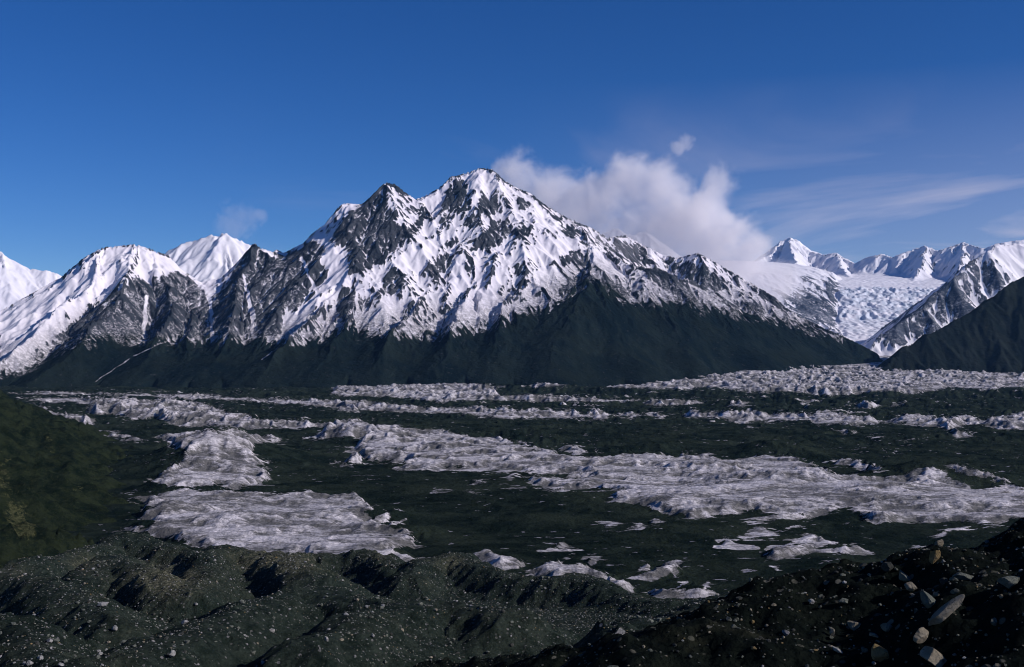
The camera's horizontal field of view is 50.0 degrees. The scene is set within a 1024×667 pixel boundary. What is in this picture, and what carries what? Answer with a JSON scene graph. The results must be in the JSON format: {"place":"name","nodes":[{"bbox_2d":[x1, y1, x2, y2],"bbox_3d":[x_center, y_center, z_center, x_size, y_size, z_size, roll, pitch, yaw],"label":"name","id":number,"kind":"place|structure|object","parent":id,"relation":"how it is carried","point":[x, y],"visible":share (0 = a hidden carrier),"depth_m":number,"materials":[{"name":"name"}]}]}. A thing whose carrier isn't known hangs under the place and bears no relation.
{"place":"outdoors","nodes":[
{"label":"outdoors","id":0,"kind":"place"},
{"bbox_2d":[0,389,134,568],"bbox_3d":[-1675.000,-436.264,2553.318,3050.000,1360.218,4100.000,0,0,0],"label":"hillside","id":1,"kind":"structure","parent":0,"point":[56,484],"depth_m":1337.56,"materials":[{"name":"green plant"}]},
{"bbox_2d":[0,233,250,310],"bbox_3d":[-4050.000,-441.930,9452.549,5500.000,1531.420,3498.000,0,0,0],"label":"snowy mountain","id":2,"kind":"structure","parent":0,"point":[210,257],"depth_m":8438.53,"materials":[{"name":"white snow"}]},
{"bbox_2d":[0,531,728,666],"bbox_3d":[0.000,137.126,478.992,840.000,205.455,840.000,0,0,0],"label":"moraine","id":3,"kind":"structure","parent":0,"point":[493,638],"depth_m":348.42,"materials":[{"name":"grey gravel"}]},
{"bbox_2d":[97,602,108,605],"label":"boulder","id":4,"kind":"object","parent":3,"relation":"on","point":[102,603],"visible":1,"depth_m":323.07,"materials":[{"name":"stone"}]},
{"bbox_2d":[169,650,175,657],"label":"boulder","id":5,"kind":"object","parent":3,"relation":"on","point":[172,653],"visible":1,"depth_m":235.09,"materials":[{"name":"stone"}]},
{"bbox_2d":[0,517,1023,666],"bbox_3d":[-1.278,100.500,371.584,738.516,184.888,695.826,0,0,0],"label":"gravel","id":6,"kind":"structure","parent":3,"relation":"on","point":[241,601],"depth_m":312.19,"materials":[{"name":"grey stone"}]},
{"bbox_2d":[0,168,882,388],"bbox_3d":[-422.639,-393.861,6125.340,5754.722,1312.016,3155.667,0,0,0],"label":"mountain","id":7,"kind":"structure","parent":0,"point":[482,275],"depth_m":5632.96,"materials":[{"name":"white snow"}]},
{"bbox_2d":[0,355,1023,600],"bbox_3d":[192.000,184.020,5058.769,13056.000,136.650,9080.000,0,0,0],"label":"glacier","id":8,"kind":"object","parent":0,"point":[694,489],"visible":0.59,"depth_m":1628.37,"materials":[{"name":"grey ice"}]},
{"bbox_2d":[0,0,1023,275],"label":"sky","id":9,"kind":"structure","parent":0,"point":[729,130],"materials":[{"name":"blue"}]},
{"bbox_2d":[413,518,1023,666],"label":"moraine crest","id":10,"kind":"object","parent":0,"point":[736,645],"visible":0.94,"depth_m":30.84,"materials":[{"name":"gravel"}]},
{"bbox_2d":[615,628,624,634],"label":"boulder","id":11,"kind":"object","parent":10,"relation":"on","point":[620,631],"visible":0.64,"depth_m":32.33,"materials":[{"name":"stone"}]},
{"bbox_2d":[782,630,789,635],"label":"boulder","id":12,"kind":"object","parent":10,"relation":"on","point":[785,632],"visible":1,"depth_m":30.73,"materials":[{"name":"stone"}]},
{"bbox_2d":[830,627,834,635],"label":"boulder","id":13,"kind":"object","parent":10,"relation":"on","point":[832,631],"visible":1,"depth_m":30.52,"materials":[{"name":"beige stone"}]},
{"bbox_2d":[832,646,842,652],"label":"boulder","id":14,"kind":"object","parent":10,"relation":"on","point":[836,649],"visible":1,"depth_m":29.18,"materials":[{"name":"stone"}]},
{"bbox_2d":[838,598,847,603],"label":"boulder","id":15,"kind":"object","parent":10,"relation":"on","point":[843,600],"visible":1,"depth_m":31.85,"materials":[{"name":"grey stone"}]},
{"bbox_2d":[847,621,860,629],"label":"boulder","id":16,"kind":"object","parent":10,"relation":"on","point":[853,625],"visible":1,"depth_m":30.75,"materials":[{"name":"beige stone"}]},
{"bbox_2d":[869,632,878,637],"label":"boulder","id":17,"kind":"object","parent":10,"relation":"on","point":[873,635],"visible":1,"depth_m":29.75,"materials":[{"name":"beige stone"}]},
{"bbox_2d":[871,644,888,661],"bbox_3d":[9.549,8.342,28.534,0.560,0.415,0.376,35,0,0],"label":"boulder","id":18,"kind":"object","parent":10,"relation":"on","point":[879,653],"visible":1,"depth_m":28.41,"materials":[{"name":"stone"}]},
{"bbox_2d":[880,623,891,631],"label":"boulder","id":19,"kind":"object","parent":10,"relation":"on","point":[886,627],"visible":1,"depth_m":29.69,"materials":[{"name":"grey stone"}]},
{"bbox_2d":[881,562,893,571],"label":"boulder","id":20,"kind":"object","parent":10,"relation":"on","point":[887,566],"visible":1,"depth_m":32.74,"materials":[{"name":"stone"}]},
{"bbox_2d":[899,570,910,581],"bbox_3d":[11.505,7.167,32.265,0.411,0.245,0.293,40,0,0],"label":"boulder","id":21,"kind":"object","parent":10,"relation":"on","point":[903,577],"visible":1,"depth_m":32.21,"materials":[{"name":"grey stone"}]},
{"bbox_2d":[904,582,917,591],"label":"boulder","id":22,"kind":"object","parent":10,"relation":"on","point":[910,586],"visible":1,"depth_m":31.25,"materials":[{"name":"beige stone"}]},
{"bbox_2d":[913,627,928,642],"bbox_3d":[10.480,7.733,28.087,0.472,0.408,0.252,0,-1,-39],"label":"boulder","id":23,"kind":"object","parent":10,"relation":"on","point":[921,635],"visible":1,"depth_m":28.01,"materials":[{"name":"beige stone"}]},
{"bbox_2d":[920,591,935,608],"bbox_3d":[11.193,7.204,29.378,0.777,0.327,0.184,45,0,0],"label":"boulder","id":24,"kind":"object","parent":10,"relation":"on","point":[928,600],"visible":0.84,"depth_m":29.36,"materials":[{"name":"grey stone"}]},
{"bbox_2d":[920,646,946,666],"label":"boulder","id":25,"kind":"object","parent":10,"relation":"on","point":[933,656],"visible":1,"depth_m":27.07,"materials":[{"name":"beige stone"}]},
{"bbox_2d":[929,550,940,563],"bbox_3d":[12.321,6.517,32.002,0.331,0.425,0.166,0,0,7],"label":"boulder","id":26,"kind":"object","parent":10,"relation":"on","point":[934,556],"visible":1,"depth_m":31.95,"materials":[{"name":"stone"}]},
{"bbox_2d":[935,539,943,545],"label":"boulder","id":27,"kind":"object","parent":10,"relation":"on","point":[940,542],"visible":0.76,"depth_m":34.28,"materials":[{"name":"beige stone"}]},
{"bbox_2d":[939,577,947,583],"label":"boulder","id":28,"kind":"object","parent":10,"relation":"on","point":[943,580],"visible":0.73,"depth_m":30.92,"materials":[{"name":"stone"}]},
{"bbox_2d":[928,594,964,625],"bbox_3d":[11.213,7.145,28.354,1.222,0.258,0.494,-42,0,0],"label":"boulder","id":29,"kind":"object","parent":10,"relation":"on","point":[944,612],"visible":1,"depth_m":28.21,"materials":[{"name":"beige stone"}]},
{"bbox_2d":[950,588,958,593],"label":"boulder","id":30,"kind":"object","parent":10,"relation":"on","point":[955,591],"visible":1,"depth_m":29.32,"materials":[{"name":"grey stone"}]},
{"bbox_2d":[952,572,973,579],"bbox_3d":[12.606,6.767,30.692,0.606,0.212,0.344,0,0,0],"label":"boulder","id":31,"kind":"object","parent":10,"relation":"on","point":[961,576],"visible":0.99,"depth_m":30.58,"materials":[{"name":"grey stone"}]},
{"bbox_2d":[990,617,996,625],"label":"boulder","id":32,"kind":"object","parent":10,"relation":"on","point":[993,622],"visible":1,"depth_m":27.59,"materials":[{"name":"grey stone"}]},
{"bbox_2d":[997,576,1019,588],"bbox_3d":[13.040,6.517,28.752,0.587,0.369,0.356,-17,0,0],"label":"boulder","id":33,"kind":"object","parent":10,"relation":"on","point":[1009,582],"visible":1,"depth_m":28.65,"materials":[{"name":"grey stone"}]},
{"bbox_2d":[601,228,1023,357],"bbox_3d":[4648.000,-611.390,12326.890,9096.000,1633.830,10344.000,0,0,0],"label":"snowy mountain","id":34,"kind":"structure","parent":0,"point":[883,305],"depth_m":10959.14,"materials":[{"name":"white snow"}]},
{"bbox_2d":[873,277,1023,373],"bbox_3d":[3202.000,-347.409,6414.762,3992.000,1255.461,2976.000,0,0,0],"label":"hill","id":35,"kind":"structure","parent":0,"point":[987,335],"depth_m":5808.48,"materials":[{"name":"black stone"}]}
]}

